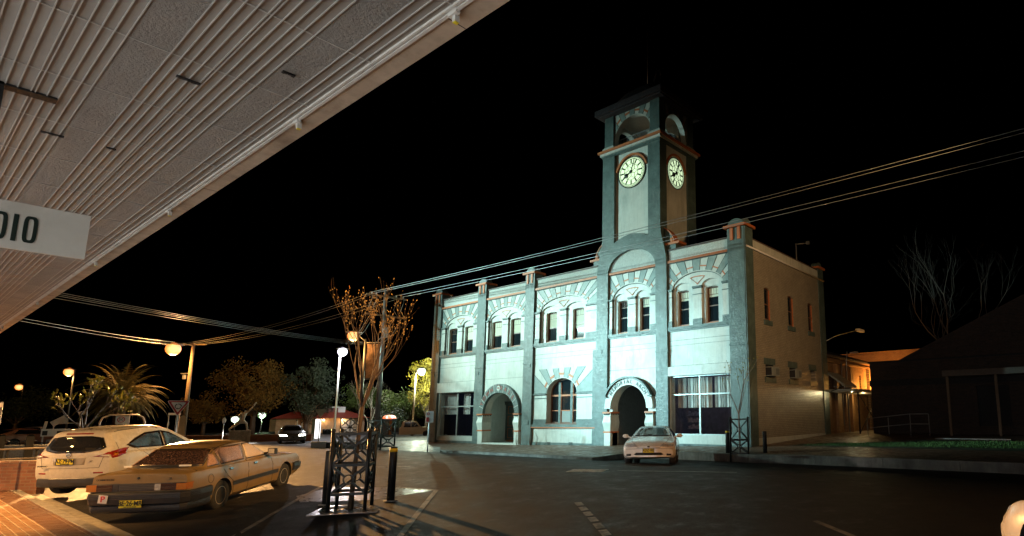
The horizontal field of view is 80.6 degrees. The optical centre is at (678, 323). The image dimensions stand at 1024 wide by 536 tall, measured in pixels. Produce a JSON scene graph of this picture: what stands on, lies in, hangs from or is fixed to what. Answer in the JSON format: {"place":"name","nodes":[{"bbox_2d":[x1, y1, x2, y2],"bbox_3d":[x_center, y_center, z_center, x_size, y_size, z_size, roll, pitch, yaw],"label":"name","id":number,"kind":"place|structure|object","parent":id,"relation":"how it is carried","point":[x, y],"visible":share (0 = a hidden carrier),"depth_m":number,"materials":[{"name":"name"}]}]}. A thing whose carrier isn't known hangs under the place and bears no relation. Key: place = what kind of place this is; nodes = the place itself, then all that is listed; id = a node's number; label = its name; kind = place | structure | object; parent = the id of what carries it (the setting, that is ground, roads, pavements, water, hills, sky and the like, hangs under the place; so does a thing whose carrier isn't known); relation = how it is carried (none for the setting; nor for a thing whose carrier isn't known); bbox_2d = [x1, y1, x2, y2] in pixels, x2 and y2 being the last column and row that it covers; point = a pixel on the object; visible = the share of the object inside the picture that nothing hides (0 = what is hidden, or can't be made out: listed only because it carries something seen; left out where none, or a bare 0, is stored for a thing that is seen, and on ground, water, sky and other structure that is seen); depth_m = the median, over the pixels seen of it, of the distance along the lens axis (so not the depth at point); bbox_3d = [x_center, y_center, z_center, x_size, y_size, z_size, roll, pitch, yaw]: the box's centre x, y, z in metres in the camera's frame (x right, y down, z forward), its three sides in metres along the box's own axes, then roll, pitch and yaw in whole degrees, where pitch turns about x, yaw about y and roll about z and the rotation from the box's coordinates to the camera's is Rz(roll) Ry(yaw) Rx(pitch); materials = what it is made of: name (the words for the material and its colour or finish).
{"place":"outdoors","nodes":[
{"label":"outdoors","id":0,"kind":"place"},
{"bbox_2d":[0,500,55,535],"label":"pavement","id":1,"kind":"structure","parent":0,"point":[14,522],"depth_m":10.11,"materials":[{"name":"brick"}]},
{"bbox_2d":[0,460,44,493],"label":"garden wall","id":2,"kind":"structure","parent":1,"relation":"on","point":[17,474],"depth_m":15.39,"materials":[{"name":"brick"}]},
{"bbox_2d":[0,490,95,535],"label":"paving border","id":3,"kind":"object","parent":1,"relation":"on","point":[55,524],"depth_m":10.98,"materials":[{"name":"brick"}]},
{"bbox_2d":[63,293,359,341],"bbox_3d":[-20.805,0.306,30.400,0.015,2.583,31.969,2,-9,-16],"label":"overhead wire","id":4,"kind":"object","parent":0,"point":[185,315],"visible":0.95,"depth_m":20.79,"materials":[{"name":"metal"}]},
{"bbox_2d":[0,418,424,429],"bbox_3d":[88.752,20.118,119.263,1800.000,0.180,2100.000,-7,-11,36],"label":"ground","id":5,"kind":"structure","parent":0,"point":[190,424],"depth_m":279.46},
{"bbox_2d":[0,423,426,444],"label":"side street","id":6,"kind":"structure","parent":0,"point":[264,431],"depth_m":64.25,"materials":[{"name":"grey asphalt"}]},
{"bbox_2d":[2,445,46,460],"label":"garden wall","id":7,"kind":"structure","parent":6,"relation":"on","point":[15,453],"depth_m":26.96,"materials":[{"name":"brick"}]},
{"bbox_2d":[0,428,53,444],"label":"parked hatch","id":8,"kind":"object","parent":6,"relation":"on","point":[15,435],"visible":0.5,"depth_m":42.14,"materials":[{"name":"grey metal"}]},
{"bbox_2d":[0,384,68,428],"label":"dark tree","id":9,"kind":"object","parent":6,"relation":"on","point":[18,413],"visible":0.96,"depth_m":80.69,"materials":[{"name":"green plant"}]},
{"bbox_2d":[40,416,69,444],"bbox_3d":[-34.464,6.226,32.089,0.240,2.166,1.450,-9,-12,42],"label":"sign trailer","id":10,"kind":"object","parent":6,"relation":"on","point":[53,431],"visible":0.77,"depth_m":31.93,"materials":[{"name":"white paint"}]},
{"bbox_2d":[63,368,76,428],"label":"street lamp","id":11,"kind":"object","parent":6,"relation":"on","point":[68,371],"visible":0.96,"depth_m":75.55,"materials":[{"name":"metal"}]},
{"bbox_2d":[50,373,136,427],"bbox_3d":[-30.390,4.778,30.078,2.472,4.411,3.021,1,-9,-10],"label":"garden tree","id":12,"kind":"object","parent":6,"relation":"on","point":[97,380],"visible":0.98,"depth_m":30.34,"materials":[{"name":"green plant"}]},
{"bbox_2d":[65,359,168,429],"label":"palm tree","id":13,"kind":"object","parent":6,"relation":"on","point":[102,401],"visible":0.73,"depth_m":45.98,"materials":[{"name":"green plant"}]},
{"bbox_2d":[98,414,145,425],"bbox_3d":[-33.658,6.587,34.794,2.070,2.177,0.100,8,-12,-43],"label":"hoop rail","id":14,"kind":"object","parent":6,"relation":"on","point":[101,419],"visible":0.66,"depth_m":34.93,"materials":[{"name":"silver metal"}]},
{"bbox_2d":[115,416,129,424],"bbox_3d":[-32.763,6.492,33.835,0.600,2.046,0.065,8,-12,-43],"label":"speed sign","id":15,"kind":"object","parent":6,"relation":"on","point":[122,419],"visible":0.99,"depth_m":33.94,"materials":[{"name":"white metal"}]},
{"bbox_2d":[178,415,185,435],"bbox_3d":[-29.728,6.598,34.432,0.320,2.154,0.060,7,-12,-40],"label":"notice board","id":16,"kind":"object","parent":6,"relation":"on","point":[182,425],"visible":0.7,"depth_m":34.49,"materials":[{"name":"wood"}]},
{"bbox_2d":[163,343,206,435],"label":"street lamp","id":17,"kind":"object","parent":6,"relation":"on","point":[173,349],"visible":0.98,"depth_m":52.12,"materials":[{"name":"metal"}]},
{"bbox_2d":[180,390,232,434],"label":"leafy tree","id":18,"kind":"object","parent":6,"relation":"on","point":[201,409],"visible":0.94,"depth_m":69.74,"materials":[{"name":"brown plant"}]},
{"bbox_2d":[228,402,256,441],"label":"statue","id":19,"kind":"object","parent":6,"relation":"on","point":[243,435],"visible":1,"depth_m":45.81,"materials":[{"name":"stone"}]},
{"bbox_2d":[184,434,313,440],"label":"garden wall","id":20,"kind":"structure","parent":6,"relation":"on","point":[309,437],"depth_m":49.97,"materials":[{"name":"brick"}]},
{"bbox_2d":[205,355,302,434],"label":"leafy tree","id":21,"kind":"object","parent":6,"relation":"on","point":[258,391],"visible":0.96,"depth_m":71.57,"materials":[{"name":"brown plant"}]},
{"bbox_2d":[277,425,305,443],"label":"oncoming car","id":22,"kind":"object","parent":6,"relation":"on","point":[291,432],"visible":1,"depth_m":45.08,"materials":[{"name":"metal"}]},
{"bbox_2d":[278,357,346,433],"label":"dark tree","id":23,"kind":"object","parent":6,"relation":"on","point":[307,397],"visible":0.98,"depth_m":73.73,"materials":[{"name":"green plant"}]},
{"bbox_2d":[311,419,320,437],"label":"glowing panel","id":24,"kind":"object","parent":6,"relation":"on","point":[315,426],"visible":0.71,"depth_m":55.75,"materials":[{"name":"white plastic"}]},
{"bbox_2d":[271,404,369,433],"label":"kiosk building","id":25,"kind":"structure","parent":6,"relation":"on","point":[327,420],"depth_m":76.01,"materials":[{"name":"brick"}]},
{"bbox_2d":[333,347,347,428],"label":"street lamp","id":26,"kind":"object","parent":6,"relation":"on","point":[342,351],"visible":0.97,"depth_m":67.44,"materials":[{"name":"white metal"}]},
{"bbox_2d":[339,417,357,436],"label":"tree guard","id":27,"kind":"object","parent":6,"relation":"on","point":[349,427],"visible":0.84,"depth_m":51.68,"materials":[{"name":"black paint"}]},
{"bbox_2d":[339,383,383,415],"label":"round tree","id":28,"kind":"object","parent":6,"relation":"on","point":[352,404],"visible":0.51,"depth_m":81.19,"materials":[{"name":"green plant"}]},
{"bbox_2d":[346,330,379,427],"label":"street lamp","id":29,"kind":"object","parent":6,"relation":"on","point":[367,367],"visible":0.66,"depth_m":45.71,"materials":[{"name":"metal"}]},
{"bbox_2d":[350,381,390,428],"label":"bare tree","id":30,"kind":"object","parent":6,"relation":"on","point":[371,412],"visible":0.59,"depth_m":59.92,"materials":[{"name":"brown plant"}]},
{"bbox_2d":[382,415,395,436],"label":"phone booth","id":31,"kind":"object","parent":6,"relation":"on","point":[388,417],"visible":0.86,"depth_m":57.62,"materials":[{"name":"metal"}]},
{"bbox_2d":[371,404,408,427],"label":"dark bush","id":32,"kind":"object","parent":6,"relation":"on","point":[399,416],"visible":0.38,"depth_m":67.88,"materials":[{"name":"green plant"}]},
{"bbox_2d":[379,421,427,435],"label":"utility truck","id":33,"kind":"object","parent":6,"relation":"on","point":[409,427],"visible":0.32,"depth_m":59.26,"materials":[{"name":"beige paint"}]},
{"bbox_2d":[381,386,428,423],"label":"round tree","id":34,"kind":"object","parent":6,"relation":"on","point":[394,400],"visible":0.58,"depth_m":70.88,"materials":[{"name":"green plant"}]},
{"bbox_2d":[406,357,431,431],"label":"yellow tree","id":35,"kind":"object","parent":6,"relation":"on","point":[425,387],"visible":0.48,"depth_m":66.03,"materials":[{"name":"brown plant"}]},
{"bbox_2d":[411,367,427,435],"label":"street lamp","id":36,"kind":"object","parent":6,"relation":"on","point":[421,370],"visible":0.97,"depth_m":61.61,"materials":[{"name":"metal"}]},
{"bbox_2d":[0,0,1023,423],"label":"sky","id":37,"kind":"structure","parent":0,"point":[483,150],"materials":[{"name":"black"}]},
{"bbox_2d":[42,444,1023,535],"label":"road","id":38,"kind":"structure","parent":0,"point":[485,495],"depth_m":10.91,"materials":[{"name":"grey asphalt"}]},
{"bbox_2d":[0,434,5,460],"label":"chain post","id":39,"kind":"object","parent":38,"relation":"on","point":[2,440],"visible":0.8,"depth_m":24.90,"materials":[{"name":"black paint"}]},
{"bbox_2d":[0,447,45,459],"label":"railing","id":40,"kind":"object","parent":38,"relation":"on","point":[7,450],"visible":0.52,"depth_m":21.65,"materials":[{"name":"metal"}]},
{"bbox_2d":[22,434,34,459],"bbox_3d":[-28.088,5.412,24.907,0.240,1.194,0.240,-7,-11,36],"label":"chain post","id":41,"kind":"object","parent":38,"relation":"on","point":[29,442],"visible":0.81,"depth_m":24.85,"materials":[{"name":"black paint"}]},
{"bbox_2d":[10,490,133,535],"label":"kerb","id":42,"kind":"structure","parent":38,"relation":"on","point":[93,525],"depth_m":11.30,"materials":[{"name":"concrete"}]},
{"bbox_2d":[35,424,195,493],"bbox_3d":[-15.472,3.727,16.623,2.249,1.806,4.810,1,-7,-8],"label":"crossover wagon","id":43,"kind":"object","parent":38,"relation":"on","point":[68,461],"visible":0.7,"depth_m":14.53,"materials":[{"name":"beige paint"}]},
{"bbox_2d":[168,401,189,431],"bbox_3d":[-25.549,5.327,29.273,0.843,2.765,0.101,7,-12,-40],"label":"give way sign","id":44,"kind":"object","parent":38,"relation":"on","point":[177,407],"visible":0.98,"depth_m":29.37,"materials":[{"name":"white metal"}]},
{"bbox_2d":[86,440,300,513],"bbox_3d":[-10.749,3.382,13.354,2.040,1.392,4.985,1,-6,-10],"label":"old sedan","id":45,"kind":"object","parent":38,"relation":"on","point":[206,474],"visible":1,"depth_m":11.82,"materials":[{"name":"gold metal"}]},
{"bbox_2d":[232,486,322,535],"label":"parking line","id":46,"kind":"object","parent":38,"relation":"on","point":[268,516],"visible":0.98,"depth_m":11.33,"materials":[{"name":"paint"}]},
{"bbox_2d":[318,450,332,505],"bbox_3d":[-7.171,3.181,11.784,0.270,1.130,0.270,-7,-11,36],"label":"bollard","id":47,"kind":"object","parent":38,"relation":"on","point":[325,480],"visible":0.5,"depth_m":11.72,"materials":[{"name":"black metal"}]},
{"bbox_2d":[306,504,378,515],"bbox_3d":[-6.298,3.562,11.049,1.160,0.026,1.160,2,-9,-17],"label":"tree grate","id":48,"kind":"object","parent":38,"relation":"on","point":[339,510],"visible":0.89,"depth_m":10.77,"materials":[{"name":"grey metal"}]},
{"bbox_2d":[325,428,378,511],"bbox_3d":[-6.307,2.817,11.167,0.704,1.542,0.704,2,-9,-17],"label":"tree guard","id":49,"kind":"object","parent":48,"relation":"on","point":[336,448],"visible":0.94,"depth_m":10.99,"materials":[{"name":"black paint"}]},
{"bbox_2d":[297,487,431,501],"bbox_3d":[-7.098,3.782,12.732,3.260,0.150,1.621,-4,-9,18],"label":"concrete apron","id":50,"kind":"object","parent":38,"relation":"on","point":[379,493],"visible":0.47,"depth_m":12.63,"materials":[{"name":"grey concrete"}]},
{"bbox_2d":[383,447,397,501],"bbox_3d":[-5.848,3.100,11.767,0.270,1.130,0.270,-7,-11,36],"label":"bollard","id":51,"kind":"object","parent":50,"relation":"on","point":[392,470],"visible":0.95,"depth_m":11.71,"materials":[{"name":"black metal"}]},
{"bbox_2d":[306,442,439,451],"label":"traffic island","id":52,"kind":"structure","parent":38,"relation":"on","point":[437,449],"depth_m":32.52,"materials":[{"name":"concrete"}]},
{"bbox_2d":[308,444,432,451],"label":"island paving","id":53,"kind":"structure","parent":52,"relation":"on","point":[417,448],"depth_m":33.08,"materials":[{"name":"grey concrete"}]},
{"bbox_2d":[365,419,396,449],"bbox_3d":[-15.349,5.802,29.744,0.984,1.742,0.984,-4,-9,19],"label":"tree guard","id":54,"kind":"object","parent":53,"relation":"on","point":[380,436],"visible":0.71,"depth_m":29.55,"materials":[{"name":"black paint"}]},
{"bbox_2d":[361,291,406,440],"bbox_3d":[-20.552,2.977,39.089,0.912,10.550,3.660,-7,-11,36],"label":"power pole","id":55,"kind":"object","parent":53,"relation":"on","point":[378,399],"visible":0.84,"depth_m":39.25,"materials":[{"name":"wood"}]},
{"bbox_2d":[59,296,339,341],"bbox_3d":[-20.805,0.435,30.400,0.015,2.523,31.979,2,-9,-16],"label":"overhead wire","id":56,"kind":"object","parent":55,"relation":"attached to","point":[174,316],"visible":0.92,"depth_m":20.11,"materials":[{"name":"metal"}]},
{"bbox_2d":[56,298,347,343],"bbox_3d":[-20.805,0.510,30.400,0.015,2.515,31.980,2,-9,-16],"label":"overhead wire","id":57,"kind":"object","parent":55,"relation":"attached to","point":[180,319],"visible":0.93,"depth_m":20.43,"materials":[{"name":"metal"}]},
{"bbox_2d":[60,294,359,342],"bbox_3d":[-20.805,0.372,30.400,0.015,2.556,31.974,2,-9,-16],"label":"overhead wire","id":58,"kind":"object","parent":55,"relation":"attached to","point":[182,316],"visible":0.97,"depth_m":20.61,"materials":[{"name":"metal"}]},
{"bbox_2d":[373,128,1023,291],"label":"overhead wire","id":59,"kind":"object","parent":55,"relation":"attached to","point":[744,201],"visible":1,"depth_m":21.97,"materials":[{"name":"metal"}]},
{"bbox_2d":[377,132,1023,292],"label":"overhead wire","id":60,"kind":"object","parent":55,"relation":"attached to","point":[745,204],"visible":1,"depth_m":22.18,"materials":[{"name":"metal"}]},
{"bbox_2d":[397,151,1022,295],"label":"overhead wire","id":61,"kind":"object","parent":55,"relation":"attached to","point":[748,217],"visible":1,"depth_m":23.63,"materials":[{"name":"metal"}]},
{"bbox_2d":[404,157,1022,296],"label":"overhead wire","id":62,"kind":"object","parent":55,"relation":"attached to","point":[750,221],"visible":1,"depth_m":24.08,"materials":[{"name":"metal"}]},
{"bbox_2d":[426,411,433,451],"bbox_3d":[-12.274,5.364,28.337,0.350,2.060,0.080,3,-10,-23],"label":"no stopping sign","id":63,"kind":"object","parent":53,"relation":"on","point":[429,417],"visible":0.94,"depth_m":28.39,"materials":[{"name":"white metal"}]},
{"bbox_2d":[328,277,418,509],"bbox_3d":[-6.086,1.383,11.409,2.073,4.651,1.293,-7,-11,36],"label":"street tree","id":64,"kind":"object","parent":38,"relation":"on","point":[358,437],"visible":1,"depth_m":11.39,"materials":[{"name":"brown plant"}]},
{"bbox_2d":[397,490,437,535],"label":"road marking","id":65,"kind":"object","parent":38,"relation":"on","point":[403,531],"visible":1,"depth_m":10.18,"materials":[{"name":"paint"}]},
{"bbox_2d":[566,469,608,471],"bbox_3d":[-2.479,4.016,15.697,1.000,0.012,0.700,-2,-9,7],"label":"road patch","id":66,"kind":"object","parent":38,"relation":"on","point":[588,470],"visible":1,"depth_m":15.67,"materials":[{"name":"paint"}]},
{"bbox_2d":[575,502,610,535],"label":"road marking","id":67,"kind":"object","parent":38,"relation":"on","point":[599,525],"visible":1,"depth_m":9.07,"materials":[{"name":"paint"}]},
{"bbox_2d":[623,426,682,463],"bbox_3d":[-0.927,4.557,21.716,2.199,1.405,4.880,-1,-12,2],"label":"parked sedan","id":68,"kind":"object","parent":38,"relation":"on","point":[645,442],"visible":1,"depth_m":19.76,"materials":[{"name":"white paint"}]},
{"bbox_2d":[386,447,1023,473],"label":"kerb","id":69,"kind":"structure","parent":38,"relation":"on","point":[957,465],"depth_m":20.97,"materials":[{"name":"concrete"}]},
{"bbox_2d":[813,520,854,535],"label":"road marking","id":70,"kind":"object","parent":38,"relation":"on","point":[834,528],"visible":1,"depth_m":7.89,"materials":[{"name":"paint"}]},
{"bbox_2d":[379,433,1023,461],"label":"pavement","id":71,"kind":"structure","parent":0,"point":[785,448],"depth_m":26.41,"materials":[{"name":"grey concrete"}]},
{"bbox_2d":[427,32,830,446],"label":"town hall","id":72,"kind":"structure","parent":71,"relation":"on","point":[612,349],"depth_m":31.63,"materials":[{"name":"white concrete"}]},
{"bbox_2d":[451,329,457,353],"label":"window","id":73,"kind":"structure","parent":72,"relation":"in","point":[454,332],"depth_m":40.94,"materials":[{"name":"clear glass"}]},
{"bbox_2d":[439,391,473,436],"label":"shop window","id":74,"kind":"structure","parent":72,"relation":"in","point":[458,421],"depth_m":41.37,"materials":[{"name":"glass"}]},
{"bbox_2d":[466,326,473,351],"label":"window","id":75,"kind":"structure","parent":72,"relation":"in","point":[469,346],"depth_m":39.84,"materials":[{"name":"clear glass"}]},
{"bbox_2d":[493,321,501,348],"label":"window","id":76,"kind":"structure","parent":72,"relation":"in","point":[498,325],"depth_m":38.04,"materials":[{"name":"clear glass"}]},
{"bbox_2d":[505,401,513,440],"bbox_3d":[-10.973,6.560,38.497,2.040,2.670,0.240,-7,-11,36],"label":"door","id":77,"kind":"structure","parent":72,"relation":"in","point":[509,434],"depth_m":38.83,"materials":[{"name":"wood"}]},
{"bbox_2d":[511,318,520,346],"bbox_3d":[-10.282,0.617,36.776,1.080,1.860,0.200,-7,-11,36],"label":"window","id":78,"kind":"structure","parent":72,"relation":"in","point":[516,337],"depth_m":36.90,"materials":[{"name":"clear glass"}]},
{"bbox_2d":[546,312,556,342],"bbox_3d":[-7.569,0.277,34.815,1.010,1.860,0.200,-7,-11,36],"label":"window","id":79,"kind":"structure","parent":72,"relation":"in","point":[552,317],"depth_m":34.92,"materials":[{"name":"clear glass"}]},
{"bbox_2d":[545,378,576,423],"bbox_3d":[-6.648,4.518,33.399,2.630,2.660,0.480,-7,-11,36],"label":"arched window","id":80,"kind":"structure","parent":72,"relation":"in","point":[563,394],"depth_m":33.64,"materials":[{"name":"white glass"}]},
{"bbox_2d":[574,308,583,338],"bbox_3d":[-5.719,0.045,33.477,1.000,1.860,0.200,-7,-11,36],"label":"window","id":81,"kind":"structure","parent":72,"relation":"in","point":[579,313],"depth_m":33.58,"materials":[{"name":"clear glass"}]},
{"bbox_2d":[618,301,627,333],"bbox_3d":[-2.954,-0.301,31.478,0.760,1.860,0.200,-7,-11,36],"label":"window","id":82,"kind":"structure","parent":72,"relation":"in","point":[623,305],"depth_m":31.57,"materials":[{"name":"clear glass"}]},
{"bbox_2d":[642,297,649,330],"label":"window","id":83,"kind":"structure","parent":72,"relation":"in","point":[645,301],"depth_m":30.66,"materials":[{"name":"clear glass"}]},
{"bbox_2d":[678,291,688,326],"bbox_3d":[0.319,-0.712,29.111,0.780,1.860,0.200,-7,-11,36],"label":"window","id":84,"kind":"structure","parent":72,"relation":"in","point":[683,296],"depth_m":29.20,"materials":[{"name":"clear glass"}]},
{"bbox_2d":[671,373,731,434],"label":"shop window","id":85,"kind":"structure","parent":72,"relation":"in","point":[702,402],"depth_m":28.96,"materials":[{"name":"glass"}]},
{"bbox_2d":[707,286,718,322],"bbox_3d":[1.714,-0.886,28.103,0.800,1.860,0.200,-7,-11,36],"label":"window","id":86,"kind":"structure","parent":72,"relation":"in","point":[712,292],"depth_m":28.19,"materials":[{"name":"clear glass"}]},
{"bbox_2d":[764,288,769,319],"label":"window","id":87,"kind":"structure","parent":72,"relation":"in","point":[766,293],"depth_m":28.47,"materials":[{"name":"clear glass"}]},
{"bbox_2d":[787,296,793,326],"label":"window","id":88,"kind":"structure","parent":72,"relation":"in","point":[790,304],"depth_m":30.59,"materials":[{"name":"clear glass"}]},
{"bbox_2d":[808,303,812,331],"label":"window","id":89,"kind":"structure","parent":72,"relation":"in","point":[809,306],"depth_m":32.62,"materials":[{"name":"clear glass"}]},
{"bbox_2d":[729,417,749,461],"bbox_3d":[2.490,4.731,23.560,0.804,1.792,0.804,-2,-9,7],"label":"tree guard","id":90,"kind":"object","parent":71,"relation":"on","point":[731,440],"visible":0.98,"depth_m":23.24,"materials":[{"name":"black paint"}]},
{"bbox_2d":[722,354,758,452],"bbox_3d":[2.721,3.470,23.814,1.692,4.556,0.799,2,-9,-16],"label":"street tree","id":91,"kind":"object","parent":71,"relation":"on","point":[739,409],"visible":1,"depth_m":23.76,"materials":[{"name":"brown plant"}]},
{"bbox_2d":[867,413,930,436],"bbox_3d":[11.291,5.316,29.705,3.138,1.290,0.237,-8,-12,39],"label":"handrail","id":92,"kind":"object","parent":71,"relation":"on","point":[900,424],"visible":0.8,"depth_m":29.79,"materials":[{"name":"metal"}]},
{"bbox_2d":[935,438,1011,439],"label":"wall","id":93,"kind":"structure","parent":71,"relation":"on","point":[974,438],"depth_m":26.13,"materials":[{"name":"concrete"}]},
{"bbox_2d":[843,430,873,432],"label":"yard","id":94,"kind":"structure","parent":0,"point":[870,431],"depth_m":35.44,"materials":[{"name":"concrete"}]},
{"bbox_2d":[827,351,873,433],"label":"hall","id":95,"kind":"structure","parent":94,"relation":"on","point":[844,416],"depth_m":36.72,"materials":[{"name":"orange brick"}]},
{"bbox_2d":[841,349,918,361],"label":"roof","id":96,"kind":"structure","parent":95,"relation":"attached to","point":[883,356],"depth_m":45.40,"materials":[{"name":"orange metal"}]},
{"bbox_2d":[829,389,872,433],"bbox_3d":[11.871,5.606,36.504,1.750,2.620,8.400,-7,-11,36],"label":"alley canopy","id":97,"kind":"object","parent":94,"relation":"on","point":[858,392],"visible":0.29,"depth_m":33.55,"materials":[{"name":"metal"}]},
{"bbox_2d":[828,372,856,391],"bbox_3d":[9.652,3.481,34.104,1.100,1.178,1.960,-7,-11,36],"label":"lean to","id":98,"kind":"object","parent":97,"relation":"on","point":[842,380],"visible":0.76,"depth_m":33.84,"materials":[{"name":"metal"}]},
{"bbox_2d":[867,294,1023,435],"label":"brick building","id":99,"kind":"structure","parent":94,"relation":"on","point":[968,378],"depth_m":30.94,"materials":[{"name":"brown brick"}]},
{"bbox_2d":[977,385,1012,425],"bbox_3d":[16.457,4.285,29.996,1.500,2.100,0.030,-7,-11,36],"label":"window","id":100,"kind":"structure","parent":99,"relation":"in","point":[988,414],"depth_m":30.01,"materials":[{"name":"black glass"}]},
{"bbox_2d":[891,232,1022,339],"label":"bare tree","id":101,"kind":"object","parent":94,"relation":"on","point":[946,305],"visible":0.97,"depth_m":41.50,"materials":[{"name":"brown plant"}]},
{"bbox_2d":[792,440,1023,450],"bbox_3d":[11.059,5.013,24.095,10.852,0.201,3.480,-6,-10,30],"label":"grass","id":102,"kind":"structure","parent":0,"point":[992,445],"depth_m":23.84,"materials":[{"name":"green plant"}]},
{"bbox_2d":[1001,500,1023,535],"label":"white car","id":103,"kind":"object","parent":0,"point":[1012,523],"visible":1,"depth_m":5.84,"materials":[{"name":"paint"}]},
{"bbox_3d":[-22.947,1.932,12.531,72.000,4.200,0.300,-7,-11,36],"label":"shopfront","id":104,"kind":"object","parent":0,"visible":0},
{"bbox_2d":[0,0,509,332],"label":"awning","id":105,"kind":"object","parent":104,"relation":"attached to","point":[158,115],"visible":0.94,"depth_m":3.02,"materials":[{"name":"white metal"}]},
{"bbox_2d":[0,81,90,259],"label":"hanging sign","id":106,"kind":"object","parent":105,"relation":"hanging from","point":[35,229],"visible":1,"depth_m":3.14,"materials":[{"name":"metal"}]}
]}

